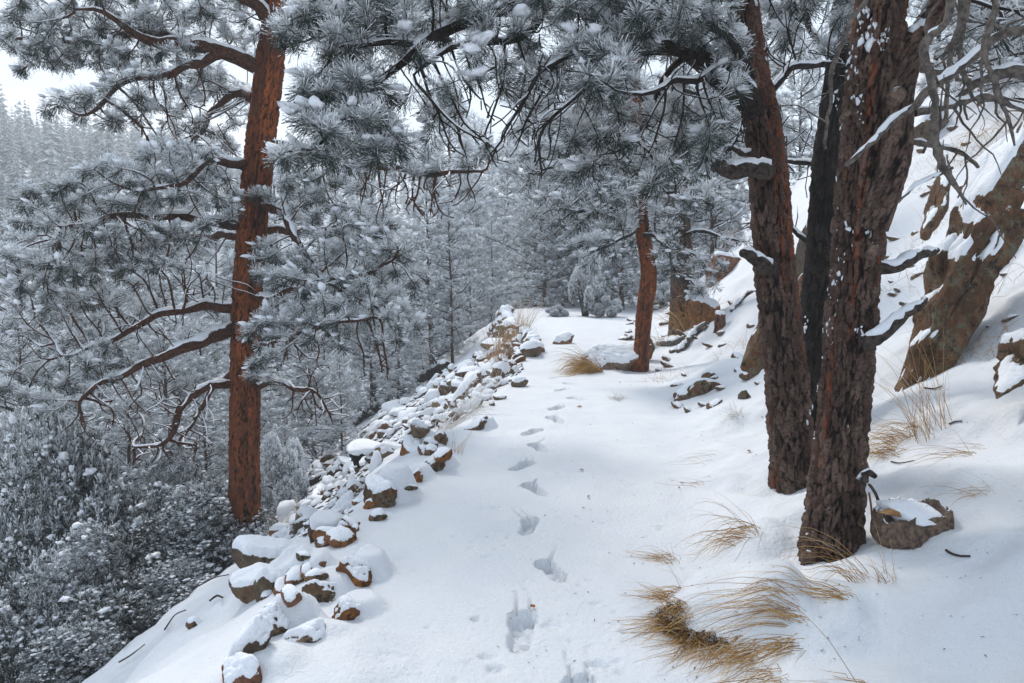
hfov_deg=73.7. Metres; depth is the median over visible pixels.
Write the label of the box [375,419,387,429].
scree stone
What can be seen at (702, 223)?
pine tree
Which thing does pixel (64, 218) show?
fir tree
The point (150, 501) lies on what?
juniper bush
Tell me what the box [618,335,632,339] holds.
stone
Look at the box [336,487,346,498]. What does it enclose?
scree stone
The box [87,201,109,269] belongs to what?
fir tree
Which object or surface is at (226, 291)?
pine tree
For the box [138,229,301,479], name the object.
pine tree
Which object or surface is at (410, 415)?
scree stone
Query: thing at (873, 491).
twig
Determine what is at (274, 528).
scree stone
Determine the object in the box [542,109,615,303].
fir tree
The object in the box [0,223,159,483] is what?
pine tree
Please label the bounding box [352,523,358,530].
stone
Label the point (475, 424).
rock
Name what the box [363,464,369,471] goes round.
scree stone
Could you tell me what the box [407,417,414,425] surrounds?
scree stone
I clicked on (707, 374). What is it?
rock
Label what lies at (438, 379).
scree stone
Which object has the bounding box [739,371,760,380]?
rock
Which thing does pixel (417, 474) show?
rock
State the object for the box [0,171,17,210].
fir tree
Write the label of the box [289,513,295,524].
scree stone
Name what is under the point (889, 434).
grass tussock
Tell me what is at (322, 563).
rock
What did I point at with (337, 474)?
scree stone
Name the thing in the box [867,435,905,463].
grass tussock
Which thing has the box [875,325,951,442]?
grass tussock
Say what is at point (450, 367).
scree stone
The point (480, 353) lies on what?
scree stone
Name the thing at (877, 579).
grass tussock
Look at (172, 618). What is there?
twig
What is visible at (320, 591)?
rock
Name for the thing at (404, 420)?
scree stone
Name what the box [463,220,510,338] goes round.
fir tree
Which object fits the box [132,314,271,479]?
pine tree
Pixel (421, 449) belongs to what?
stone
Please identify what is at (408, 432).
scree stone
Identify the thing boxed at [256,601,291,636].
rock
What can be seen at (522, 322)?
grass tussock
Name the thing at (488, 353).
scree stone
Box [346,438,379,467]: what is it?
snow-covered rock
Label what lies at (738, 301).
fallen branch
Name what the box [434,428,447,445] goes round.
rock
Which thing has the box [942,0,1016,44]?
pine tree
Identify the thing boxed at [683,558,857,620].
grass tussock
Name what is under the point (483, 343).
scree stone
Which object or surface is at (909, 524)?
stump
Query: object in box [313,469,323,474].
scree stone
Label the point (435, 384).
scree stone
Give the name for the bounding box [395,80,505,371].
fir tree
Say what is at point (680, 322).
grass tussock
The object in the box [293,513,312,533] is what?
scree stone
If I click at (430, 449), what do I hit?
rock
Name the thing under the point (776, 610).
grass tussock
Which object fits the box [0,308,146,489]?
pine tree
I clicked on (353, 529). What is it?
rock
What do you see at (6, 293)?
fir tree
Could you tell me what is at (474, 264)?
pine tree
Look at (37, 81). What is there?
sky
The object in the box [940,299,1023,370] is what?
grass tussock
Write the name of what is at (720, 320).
stump
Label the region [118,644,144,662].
twig
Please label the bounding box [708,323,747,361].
grass tussock
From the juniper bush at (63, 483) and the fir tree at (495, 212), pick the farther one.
the fir tree at (495, 212)
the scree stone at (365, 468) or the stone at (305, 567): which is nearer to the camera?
the stone at (305, 567)
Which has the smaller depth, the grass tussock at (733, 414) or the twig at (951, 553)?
the twig at (951, 553)
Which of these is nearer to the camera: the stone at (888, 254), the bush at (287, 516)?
the bush at (287, 516)
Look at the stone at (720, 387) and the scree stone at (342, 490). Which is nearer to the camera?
the scree stone at (342, 490)
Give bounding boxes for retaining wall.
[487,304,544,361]
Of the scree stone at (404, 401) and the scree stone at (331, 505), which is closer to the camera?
the scree stone at (331, 505)
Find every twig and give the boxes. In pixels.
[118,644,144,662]
[164,609,185,629]
[198,574,228,585]
[209,594,222,600]
[868,483,879,499]
[868,492,872,516]
[945,549,970,556]
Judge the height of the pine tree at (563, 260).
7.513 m
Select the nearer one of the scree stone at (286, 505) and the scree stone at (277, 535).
the scree stone at (277, 535)
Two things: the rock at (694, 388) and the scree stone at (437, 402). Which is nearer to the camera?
the rock at (694, 388)
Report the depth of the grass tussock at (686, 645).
3.17 m
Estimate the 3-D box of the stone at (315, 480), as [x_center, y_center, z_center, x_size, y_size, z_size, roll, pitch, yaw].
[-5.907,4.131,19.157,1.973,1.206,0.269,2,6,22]
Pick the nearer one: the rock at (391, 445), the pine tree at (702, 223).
the rock at (391, 445)
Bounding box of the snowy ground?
[0,3,1023,682]
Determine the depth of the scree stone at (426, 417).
13.30 m
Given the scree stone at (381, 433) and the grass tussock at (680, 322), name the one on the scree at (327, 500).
the scree stone at (381, 433)
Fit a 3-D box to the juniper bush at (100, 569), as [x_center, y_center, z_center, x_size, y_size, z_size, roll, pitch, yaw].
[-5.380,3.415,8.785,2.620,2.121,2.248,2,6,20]
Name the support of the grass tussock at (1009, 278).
on the snowy ground
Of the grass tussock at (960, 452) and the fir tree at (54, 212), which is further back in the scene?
the fir tree at (54, 212)
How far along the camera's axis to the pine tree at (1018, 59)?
10.90 m
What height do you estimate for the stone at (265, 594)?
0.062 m
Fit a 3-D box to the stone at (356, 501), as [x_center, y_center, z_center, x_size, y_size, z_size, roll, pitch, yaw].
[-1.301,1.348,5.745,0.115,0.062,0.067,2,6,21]
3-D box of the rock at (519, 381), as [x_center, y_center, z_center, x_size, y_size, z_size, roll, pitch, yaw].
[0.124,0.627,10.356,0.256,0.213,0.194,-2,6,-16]
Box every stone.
[259,590,271,600]
[268,522,289,535]
[271,531,285,537]
[273,576,284,594]
[276,499,296,522]
[278,527,287,533]
[280,583,301,607]
[284,565,303,585]
[287,525,294,534]
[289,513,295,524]
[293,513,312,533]
[295,499,306,509]
[295,504,317,520]
[296,550,310,560]
[299,499,311,507]
[300,458,311,469]
[300,560,311,578]
[301,508,339,528]
[303,568,328,581]
[306,495,321,499]
[307,471,323,485]
[307,510,343,543]
[309,462,324,475]
[311,460,319,468]
[311,497,321,507]
[312,455,347,494]
[312,526,334,540]
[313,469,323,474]
[314,536,324,547]
[320,451,337,462]
[321,491,331,499]
[322,475,333,484]
[323,459,332,466]
[323,525,356,547]
[326,484,337,491]
[328,501,335,508]
[332,475,344,483]
[334,471,341,478]
[335,490,355,509]
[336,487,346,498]
[337,456,349,467]
[340,500,350,508]
[341,516,359,527]
[342,458,352,476]
[344,439,353,453]
[345,500,352,505]
[346,477,364,493]
[347,467,354,473]
[347,473,355,480]
[348,456,365,468]
[352,497,361,505]
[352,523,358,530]
[353,461,365,472]
[358,477,364,484]
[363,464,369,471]
[363,498,374,508]
[364,455,371,463]
[365,431,376,438]
[366,420,377,434]
[369,450,382,472]
[369,508,387,520]
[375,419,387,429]
[377,411,387,419]
[377,429,386,438]
[380,399,400,412]
[380,447,393,458]
[382,415,394,420]
[385,420,392,428]
[386,428,396,437]
[388,407,401,417]
[393,422,401,430]
[397,410,403,421]
[399,397,410,404]
[399,406,417,423]
[401,417,409,423]
[404,483,417,490]
[405,428,411,435]
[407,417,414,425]
[408,412,413,418]
[411,419,429,438]
[414,410,423,418]
[417,387,427,398]
[417,444,425,454]
[418,403,426,410]
[422,415,430,420]
[423,388,439,403]
[423,407,435,415]
[424,402,431,407]
[426,381,433,389]
[429,373,440,380]
[429,412,449,423]
[431,398,442,407]
[431,407,446,415]
[432,381,439,388]
[434,446,452,462]
[435,377,444,381]
[438,382,450,395]
[439,396,446,401]
[440,402,448,408]
[442,372,449,377]
[445,372,454,381]
[448,363,453,372]
[450,378,462,393]
[451,408,461,420]
[455,366,479,377]
[456,359,472,371]
[456,402,464,412]
[464,396,482,409]
[467,361,474,365]
[468,391,481,398]
[472,383,481,391]
[473,350,485,358]
[476,354,486,363]
[479,363,492,378]
[479,394,488,400]
[480,338,501,349]
[481,388,494,394]
[482,378,496,385]
[485,383,496,389]
[487,346,499,357]
[488,356,499,364]
[491,361,508,378]
[493,394,506,399]
[499,379,507,385]
[507,359,516,367]
[509,365,518,374]
[514,355,525,362]
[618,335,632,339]
[659,319,668,325]
[660,360,672,367]
[661,355,669,361]
[669,347,677,353]
[670,382,681,386]
[671,401,683,408]
[676,329,684,335]
[684,406,690,412]
[697,402,705,406]
[702,343,713,347]
[706,398,722,409]
[715,385,725,390]
[716,330,724,335]
[731,352,742,357]
[746,323,754,327]
[884,252,890,258]
[887,236,899,240]
[887,291,896,296]
[899,301,907,305]
[910,269,923,280]
[916,147,923,152]
[920,190,929,196]
[947,125,958,130]
[960,140,970,145]
[1001,314,1018,321]
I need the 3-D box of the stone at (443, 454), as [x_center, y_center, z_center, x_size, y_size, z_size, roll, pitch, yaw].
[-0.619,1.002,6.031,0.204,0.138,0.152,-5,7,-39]
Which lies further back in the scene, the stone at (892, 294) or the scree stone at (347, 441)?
the scree stone at (347, 441)
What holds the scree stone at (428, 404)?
on the scree at (327, 500)
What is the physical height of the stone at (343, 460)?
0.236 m
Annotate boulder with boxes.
[581,342,638,370]
[649,337,654,359]
[685,290,719,328]
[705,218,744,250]
[705,251,740,287]
[795,222,807,277]
[798,273,802,300]
[894,121,1023,391]
[914,111,951,146]
[920,154,951,240]
[993,328,1023,398]
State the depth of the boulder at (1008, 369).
4.38 m
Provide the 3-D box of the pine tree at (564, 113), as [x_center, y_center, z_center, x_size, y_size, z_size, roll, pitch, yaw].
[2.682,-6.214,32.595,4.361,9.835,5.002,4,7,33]
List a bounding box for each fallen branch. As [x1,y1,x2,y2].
[656,335,686,346]
[676,321,709,352]
[730,289,755,311]
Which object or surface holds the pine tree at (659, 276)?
on the snowy ground
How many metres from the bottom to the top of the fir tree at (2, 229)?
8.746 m
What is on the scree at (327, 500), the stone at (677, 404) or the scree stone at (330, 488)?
the scree stone at (330, 488)
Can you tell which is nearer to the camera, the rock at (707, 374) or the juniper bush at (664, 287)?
the rock at (707, 374)
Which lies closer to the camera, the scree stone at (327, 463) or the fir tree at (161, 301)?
the scree stone at (327, 463)
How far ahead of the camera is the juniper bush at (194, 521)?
9.39 m
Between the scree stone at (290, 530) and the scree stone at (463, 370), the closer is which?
the scree stone at (290, 530)
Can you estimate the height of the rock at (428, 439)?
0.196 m
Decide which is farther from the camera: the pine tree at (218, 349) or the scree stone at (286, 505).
the pine tree at (218, 349)
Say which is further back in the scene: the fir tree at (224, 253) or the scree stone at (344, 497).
the fir tree at (224, 253)
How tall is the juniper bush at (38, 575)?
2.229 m
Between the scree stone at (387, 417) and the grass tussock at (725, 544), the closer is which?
the grass tussock at (725, 544)
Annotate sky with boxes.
[0,0,954,188]
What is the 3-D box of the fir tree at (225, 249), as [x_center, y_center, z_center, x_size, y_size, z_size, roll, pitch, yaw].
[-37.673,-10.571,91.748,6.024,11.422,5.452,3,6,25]
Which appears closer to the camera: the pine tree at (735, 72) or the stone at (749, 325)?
the pine tree at (735, 72)
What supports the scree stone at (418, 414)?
on the scree at (327, 500)
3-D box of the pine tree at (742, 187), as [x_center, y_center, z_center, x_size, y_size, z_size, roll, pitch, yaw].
[10.309,-8.186,29.316,5.443,10.566,5.533,1,6,8]
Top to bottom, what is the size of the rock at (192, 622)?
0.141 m
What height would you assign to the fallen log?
3.210 m
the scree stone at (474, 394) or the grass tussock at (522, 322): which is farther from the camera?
the grass tussock at (522, 322)
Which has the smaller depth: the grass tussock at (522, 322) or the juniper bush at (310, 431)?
the grass tussock at (522, 322)
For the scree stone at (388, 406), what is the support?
on the scree at (327, 500)
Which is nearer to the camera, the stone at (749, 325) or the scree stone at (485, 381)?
the scree stone at (485, 381)
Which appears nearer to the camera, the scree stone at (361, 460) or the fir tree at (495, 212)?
the scree stone at (361, 460)
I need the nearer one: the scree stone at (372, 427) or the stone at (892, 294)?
the stone at (892, 294)
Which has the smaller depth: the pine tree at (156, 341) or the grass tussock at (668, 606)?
the grass tussock at (668, 606)
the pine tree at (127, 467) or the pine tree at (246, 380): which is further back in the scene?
the pine tree at (127, 467)
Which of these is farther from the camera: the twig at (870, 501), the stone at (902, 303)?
the stone at (902, 303)
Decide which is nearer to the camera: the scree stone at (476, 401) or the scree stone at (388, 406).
the scree stone at (476, 401)
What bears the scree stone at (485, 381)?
on the scree at (327, 500)
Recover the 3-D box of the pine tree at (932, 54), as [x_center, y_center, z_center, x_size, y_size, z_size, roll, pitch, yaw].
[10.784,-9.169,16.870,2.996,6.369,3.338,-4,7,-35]
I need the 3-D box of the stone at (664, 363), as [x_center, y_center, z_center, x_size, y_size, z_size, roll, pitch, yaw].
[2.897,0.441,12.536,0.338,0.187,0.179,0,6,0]
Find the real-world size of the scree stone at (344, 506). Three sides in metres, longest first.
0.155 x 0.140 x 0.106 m
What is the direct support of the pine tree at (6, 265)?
on the snowy ground
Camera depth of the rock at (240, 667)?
2.79 m
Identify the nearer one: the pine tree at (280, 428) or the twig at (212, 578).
the twig at (212, 578)
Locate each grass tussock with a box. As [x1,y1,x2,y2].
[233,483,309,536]
[426,366,509,432]
[451,427,471,454]
[453,366,518,407]
[460,299,544,362]
[498,302,546,359]
[551,340,602,376]
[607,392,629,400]
[607,593,692,654]
[621,561,683,603]
[623,546,680,564]
[635,628,738,676]
[639,360,689,382]
[645,580,809,646]
[646,597,684,637]
[651,325,674,348]
[653,275,737,336]
[655,476,708,487]
[659,622,734,651]
[660,276,729,331]
[669,630,760,682]
[671,450,714,464]
[676,487,762,562]
[678,633,805,682]
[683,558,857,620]
[686,510,745,562]
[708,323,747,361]
[713,663,788,682]
[717,397,752,429]
[748,589,865,682]
[757,525,868,585]
[858,522,896,583]
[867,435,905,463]
[868,408,919,452]
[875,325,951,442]
[880,262,924,303]
[889,206,948,250]
[892,268,1019,337]
[901,423,984,466]
[915,111,1014,169]
[918,472,995,506]
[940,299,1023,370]
[994,261,1023,292]
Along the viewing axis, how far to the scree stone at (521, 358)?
13.71 m
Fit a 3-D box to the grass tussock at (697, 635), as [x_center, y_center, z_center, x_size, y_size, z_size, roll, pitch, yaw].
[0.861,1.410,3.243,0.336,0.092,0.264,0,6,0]
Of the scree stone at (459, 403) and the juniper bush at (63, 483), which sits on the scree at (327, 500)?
the scree stone at (459, 403)
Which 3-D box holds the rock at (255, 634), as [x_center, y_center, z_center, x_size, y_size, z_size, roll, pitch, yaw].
[-1.159,1.379,2.970,0.239,0.411,0.131,0,6,0]
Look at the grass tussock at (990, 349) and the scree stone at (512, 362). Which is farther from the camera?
the scree stone at (512, 362)
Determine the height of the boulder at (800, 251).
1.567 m
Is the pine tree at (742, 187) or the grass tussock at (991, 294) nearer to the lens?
the grass tussock at (991, 294)
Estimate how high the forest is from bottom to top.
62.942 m
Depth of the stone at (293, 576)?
3.97 m
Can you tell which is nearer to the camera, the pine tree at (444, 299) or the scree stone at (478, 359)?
the scree stone at (478, 359)
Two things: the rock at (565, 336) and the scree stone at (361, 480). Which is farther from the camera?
the rock at (565, 336)
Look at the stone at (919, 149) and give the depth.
14.08 m
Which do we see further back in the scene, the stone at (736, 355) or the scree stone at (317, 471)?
the scree stone at (317, 471)
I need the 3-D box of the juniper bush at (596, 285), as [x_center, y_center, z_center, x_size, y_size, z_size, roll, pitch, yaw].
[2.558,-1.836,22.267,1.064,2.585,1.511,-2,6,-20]
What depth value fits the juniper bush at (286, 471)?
14.86 m
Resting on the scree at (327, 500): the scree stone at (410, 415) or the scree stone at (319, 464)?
the scree stone at (319, 464)
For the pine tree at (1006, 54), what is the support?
on the snowy ground
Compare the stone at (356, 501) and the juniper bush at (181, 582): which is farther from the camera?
the juniper bush at (181, 582)
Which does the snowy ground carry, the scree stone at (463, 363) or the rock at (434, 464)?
the rock at (434, 464)
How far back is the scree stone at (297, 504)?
11.09 m
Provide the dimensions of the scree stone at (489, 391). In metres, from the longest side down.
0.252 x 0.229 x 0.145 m
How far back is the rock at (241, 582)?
4.11 m
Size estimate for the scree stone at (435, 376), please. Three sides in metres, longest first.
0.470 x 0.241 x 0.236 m
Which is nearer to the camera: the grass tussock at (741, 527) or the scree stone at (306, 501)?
the grass tussock at (741, 527)
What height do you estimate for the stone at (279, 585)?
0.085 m
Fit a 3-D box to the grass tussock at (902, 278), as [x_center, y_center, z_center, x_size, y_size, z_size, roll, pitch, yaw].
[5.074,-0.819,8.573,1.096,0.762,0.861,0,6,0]
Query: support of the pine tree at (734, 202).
on the snowy ground
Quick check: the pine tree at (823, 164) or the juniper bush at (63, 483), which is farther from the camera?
the juniper bush at (63, 483)
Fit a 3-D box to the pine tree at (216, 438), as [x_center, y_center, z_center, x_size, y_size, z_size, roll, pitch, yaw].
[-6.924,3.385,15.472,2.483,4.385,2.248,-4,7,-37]
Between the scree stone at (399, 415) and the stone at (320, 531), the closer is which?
the stone at (320, 531)
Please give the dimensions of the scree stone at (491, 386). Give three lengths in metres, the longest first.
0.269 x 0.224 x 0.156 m
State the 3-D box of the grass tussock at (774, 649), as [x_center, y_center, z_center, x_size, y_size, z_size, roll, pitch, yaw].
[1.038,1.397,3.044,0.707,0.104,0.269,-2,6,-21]
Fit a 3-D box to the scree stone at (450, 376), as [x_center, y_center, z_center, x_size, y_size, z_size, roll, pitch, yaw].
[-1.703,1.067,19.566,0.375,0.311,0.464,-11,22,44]
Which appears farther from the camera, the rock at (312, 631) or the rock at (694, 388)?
the rock at (694, 388)
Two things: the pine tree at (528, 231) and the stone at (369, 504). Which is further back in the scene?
the pine tree at (528, 231)
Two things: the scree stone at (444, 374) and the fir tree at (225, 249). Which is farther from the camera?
the fir tree at (225, 249)
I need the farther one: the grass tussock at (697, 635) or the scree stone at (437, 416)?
the scree stone at (437, 416)
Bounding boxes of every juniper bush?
[0,406,142,602]
[0,407,43,586]
[0,517,188,682]
[0,545,119,682]
[15,615,151,682]
[86,426,228,569]
[120,556,216,629]
[126,477,278,593]
[260,432,309,516]
[281,422,354,458]
[509,296,531,308]
[545,304,568,316]
[568,247,606,316]
[589,295,622,317]
[654,281,670,307]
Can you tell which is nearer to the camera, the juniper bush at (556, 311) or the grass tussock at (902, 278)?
the grass tussock at (902, 278)
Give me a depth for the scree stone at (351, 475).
8.72 m
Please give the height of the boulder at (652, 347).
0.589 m
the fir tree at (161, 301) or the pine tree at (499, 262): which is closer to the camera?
the pine tree at (499, 262)
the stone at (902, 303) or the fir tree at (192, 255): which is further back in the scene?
the fir tree at (192, 255)
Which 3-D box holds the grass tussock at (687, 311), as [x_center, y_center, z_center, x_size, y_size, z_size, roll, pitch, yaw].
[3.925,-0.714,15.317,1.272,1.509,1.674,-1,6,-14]
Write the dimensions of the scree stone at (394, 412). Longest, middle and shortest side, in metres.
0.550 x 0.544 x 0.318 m
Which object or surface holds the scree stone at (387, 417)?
on the scree at (327, 500)
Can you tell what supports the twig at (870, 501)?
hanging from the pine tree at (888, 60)
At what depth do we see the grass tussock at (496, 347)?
17.34 m
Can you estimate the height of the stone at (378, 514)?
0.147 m
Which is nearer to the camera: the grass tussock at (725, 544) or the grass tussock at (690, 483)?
the grass tussock at (725, 544)
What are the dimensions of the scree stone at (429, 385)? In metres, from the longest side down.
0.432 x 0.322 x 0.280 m
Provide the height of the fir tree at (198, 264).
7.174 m
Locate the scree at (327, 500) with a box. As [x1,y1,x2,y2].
[273,358,523,537]
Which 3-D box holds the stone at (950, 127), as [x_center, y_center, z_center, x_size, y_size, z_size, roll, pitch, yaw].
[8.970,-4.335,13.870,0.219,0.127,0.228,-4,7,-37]
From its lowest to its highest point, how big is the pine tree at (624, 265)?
8.773 m
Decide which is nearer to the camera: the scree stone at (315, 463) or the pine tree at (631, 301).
the scree stone at (315, 463)
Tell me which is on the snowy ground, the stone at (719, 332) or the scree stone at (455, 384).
the stone at (719, 332)
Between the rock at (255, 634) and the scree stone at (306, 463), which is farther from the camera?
the scree stone at (306, 463)
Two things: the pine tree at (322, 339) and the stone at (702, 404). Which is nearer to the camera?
the stone at (702, 404)
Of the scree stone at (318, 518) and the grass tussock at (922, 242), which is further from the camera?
the grass tussock at (922, 242)
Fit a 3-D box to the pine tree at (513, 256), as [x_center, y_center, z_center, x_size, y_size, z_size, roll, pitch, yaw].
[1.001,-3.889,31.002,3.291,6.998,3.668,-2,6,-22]
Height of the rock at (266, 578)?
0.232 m
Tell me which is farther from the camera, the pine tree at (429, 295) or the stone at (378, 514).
the pine tree at (429, 295)
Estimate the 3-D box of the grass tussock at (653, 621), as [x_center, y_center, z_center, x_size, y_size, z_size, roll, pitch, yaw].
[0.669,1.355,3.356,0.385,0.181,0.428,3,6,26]
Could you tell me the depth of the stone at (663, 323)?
17.97 m
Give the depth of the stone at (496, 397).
9.17 m
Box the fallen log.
[338,352,450,425]
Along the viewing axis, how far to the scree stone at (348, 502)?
5.86 m
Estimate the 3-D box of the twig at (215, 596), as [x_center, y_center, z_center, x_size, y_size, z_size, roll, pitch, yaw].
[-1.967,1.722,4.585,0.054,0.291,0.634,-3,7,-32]
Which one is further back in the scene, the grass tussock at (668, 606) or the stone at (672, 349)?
the stone at (672, 349)
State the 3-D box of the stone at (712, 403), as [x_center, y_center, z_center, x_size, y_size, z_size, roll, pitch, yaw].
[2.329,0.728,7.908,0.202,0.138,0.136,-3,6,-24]
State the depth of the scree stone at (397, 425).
17.87 m
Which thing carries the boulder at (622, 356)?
on the snowy ground
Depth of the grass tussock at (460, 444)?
6.51 m
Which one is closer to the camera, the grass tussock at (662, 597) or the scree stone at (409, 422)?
the grass tussock at (662, 597)
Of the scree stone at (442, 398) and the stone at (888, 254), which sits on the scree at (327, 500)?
the scree stone at (442, 398)
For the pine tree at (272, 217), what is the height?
22.178 m
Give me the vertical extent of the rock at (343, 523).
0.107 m
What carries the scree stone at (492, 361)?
on the scree stone at (484, 367)
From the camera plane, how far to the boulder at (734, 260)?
18.40 m
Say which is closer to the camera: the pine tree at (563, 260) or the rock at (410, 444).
the rock at (410, 444)
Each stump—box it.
[713,310,725,332]
[870,496,953,549]
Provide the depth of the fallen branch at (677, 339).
14.59 m
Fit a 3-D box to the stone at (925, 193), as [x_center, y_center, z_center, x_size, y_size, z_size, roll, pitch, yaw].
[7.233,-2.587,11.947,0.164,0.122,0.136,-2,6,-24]
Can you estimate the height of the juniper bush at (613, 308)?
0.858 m
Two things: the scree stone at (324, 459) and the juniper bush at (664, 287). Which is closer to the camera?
the scree stone at (324, 459)
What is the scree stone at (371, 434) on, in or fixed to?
on the scree at (327, 500)
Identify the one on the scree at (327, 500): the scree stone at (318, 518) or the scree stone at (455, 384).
the scree stone at (455, 384)
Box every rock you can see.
[185,616,200,629]
[221,652,262,682]
[227,613,273,656]
[229,562,272,603]
[231,534,292,568]
[253,567,283,601]
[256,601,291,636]
[282,617,325,642]
[302,579,335,602]
[319,560,326,566]
[331,594,361,620]
[336,556,371,586]
[337,520,349,528]
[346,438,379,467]
[350,526,356,533]
[363,474,396,507]
[374,441,400,452]
[400,434,420,455]
[412,467,422,482]
[423,454,444,471]
[424,436,437,447]
[424,443,436,455]
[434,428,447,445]
[464,415,487,429]
[511,376,527,386]
[553,331,574,343]
[673,378,720,400]
[701,371,714,377]
[738,389,750,398]
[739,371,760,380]
[740,323,763,374]
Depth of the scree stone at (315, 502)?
8.85 m
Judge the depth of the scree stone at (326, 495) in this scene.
8.78 m
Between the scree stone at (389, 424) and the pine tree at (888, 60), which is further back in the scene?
the scree stone at (389, 424)
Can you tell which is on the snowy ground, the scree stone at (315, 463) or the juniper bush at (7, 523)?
the juniper bush at (7, 523)
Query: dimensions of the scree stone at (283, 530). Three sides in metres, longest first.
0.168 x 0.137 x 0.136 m
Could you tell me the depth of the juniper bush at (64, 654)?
7.46 m
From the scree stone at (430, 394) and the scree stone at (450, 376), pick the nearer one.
the scree stone at (430, 394)
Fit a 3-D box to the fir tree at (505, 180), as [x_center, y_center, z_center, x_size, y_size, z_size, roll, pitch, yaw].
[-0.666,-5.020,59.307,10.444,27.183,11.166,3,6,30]
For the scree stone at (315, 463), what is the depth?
19.70 m
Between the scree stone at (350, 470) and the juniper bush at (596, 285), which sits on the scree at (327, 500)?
the scree stone at (350, 470)
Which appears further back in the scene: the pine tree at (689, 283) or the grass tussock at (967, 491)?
the pine tree at (689, 283)
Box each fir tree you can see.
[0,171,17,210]
[0,183,27,241]
[0,209,23,277]
[0,236,34,305]
[45,198,65,233]
[61,216,78,287]
[67,184,86,222]
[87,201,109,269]
[119,239,130,305]
[128,262,163,321]
[151,261,174,318]
[183,230,204,275]
[193,251,205,288]
[195,256,219,326]
[217,230,234,279]
[217,239,232,301]
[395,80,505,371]
[424,109,523,361]
[447,200,507,334]
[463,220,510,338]
[469,130,548,307]
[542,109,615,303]
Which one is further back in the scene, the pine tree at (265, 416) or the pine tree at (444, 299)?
the pine tree at (444, 299)
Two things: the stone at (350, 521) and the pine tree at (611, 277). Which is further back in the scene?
the pine tree at (611, 277)
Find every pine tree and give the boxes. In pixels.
[0,0,503,537]
[0,203,138,477]
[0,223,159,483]
[0,295,174,484]
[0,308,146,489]
[1,385,146,482]
[41,264,212,484]
[73,206,231,490]
[85,374,179,492]
[101,315,227,491]
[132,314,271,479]
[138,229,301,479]
[154,397,228,493]
[199,350,307,513]
[214,159,351,473]
[259,0,854,494]
[262,185,384,425]
[265,425,314,507]
[271,320,348,459]
[309,349,369,457]
[317,157,427,416]
[334,269,416,423]
[358,279,440,405]
[382,162,480,364]
[416,193,491,363]
[434,233,497,345]
[468,122,553,314]
[491,92,578,310]
[500,179,576,307]
[504,164,579,308]
[506,0,733,372]
[519,108,574,300]
[521,149,603,305]
[539,122,665,287]
[559,95,668,309]
[563,184,638,306]
[578,169,661,306]
[590,0,752,335]
[613,131,714,308]
[658,83,742,280]
[688,82,750,263]
[701,25,816,236]
[727,0,913,430]
[773,0,1023,565]
[776,48,823,184]
[906,0,983,67]
[912,0,1023,106]
[939,0,1023,120]
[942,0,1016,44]
[1013,8,1023,62]
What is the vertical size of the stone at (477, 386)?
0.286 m
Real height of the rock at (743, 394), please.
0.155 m
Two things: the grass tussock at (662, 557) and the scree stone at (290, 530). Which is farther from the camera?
the scree stone at (290, 530)
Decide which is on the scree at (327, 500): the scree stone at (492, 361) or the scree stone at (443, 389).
the scree stone at (443, 389)
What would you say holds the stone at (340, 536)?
on the snowy ground
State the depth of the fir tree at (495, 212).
56.03 m
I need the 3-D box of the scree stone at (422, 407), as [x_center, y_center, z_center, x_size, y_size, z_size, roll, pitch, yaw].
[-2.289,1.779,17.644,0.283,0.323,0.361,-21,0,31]
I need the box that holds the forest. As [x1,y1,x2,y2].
[0,83,666,297]
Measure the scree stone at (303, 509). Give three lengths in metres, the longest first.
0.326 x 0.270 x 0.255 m
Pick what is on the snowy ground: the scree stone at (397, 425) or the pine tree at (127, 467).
the pine tree at (127, 467)
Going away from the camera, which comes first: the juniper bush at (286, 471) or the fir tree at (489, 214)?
the juniper bush at (286, 471)
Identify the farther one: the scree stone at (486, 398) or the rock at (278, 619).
the scree stone at (486, 398)
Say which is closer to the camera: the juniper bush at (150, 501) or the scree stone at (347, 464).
the juniper bush at (150, 501)
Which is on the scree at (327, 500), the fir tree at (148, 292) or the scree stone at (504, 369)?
the scree stone at (504, 369)
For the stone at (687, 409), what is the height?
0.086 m
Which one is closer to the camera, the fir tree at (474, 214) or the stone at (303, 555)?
the stone at (303, 555)
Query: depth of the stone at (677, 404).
8.49 m
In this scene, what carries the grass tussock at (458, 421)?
on the snowy ground
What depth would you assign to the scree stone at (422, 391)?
19.70 m
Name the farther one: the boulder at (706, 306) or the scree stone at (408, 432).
the boulder at (706, 306)
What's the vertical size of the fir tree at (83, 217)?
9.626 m
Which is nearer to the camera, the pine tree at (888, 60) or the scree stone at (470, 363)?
the pine tree at (888, 60)
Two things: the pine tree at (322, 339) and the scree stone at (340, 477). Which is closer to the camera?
the scree stone at (340, 477)
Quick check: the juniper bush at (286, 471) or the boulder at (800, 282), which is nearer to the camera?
the boulder at (800, 282)
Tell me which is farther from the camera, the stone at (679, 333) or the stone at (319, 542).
the stone at (679, 333)
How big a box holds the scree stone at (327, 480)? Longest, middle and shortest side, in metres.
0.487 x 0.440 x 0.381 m
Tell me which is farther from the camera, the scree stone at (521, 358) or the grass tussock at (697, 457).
the scree stone at (521, 358)
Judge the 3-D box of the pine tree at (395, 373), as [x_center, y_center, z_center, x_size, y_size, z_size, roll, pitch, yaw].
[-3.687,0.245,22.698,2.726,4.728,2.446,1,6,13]

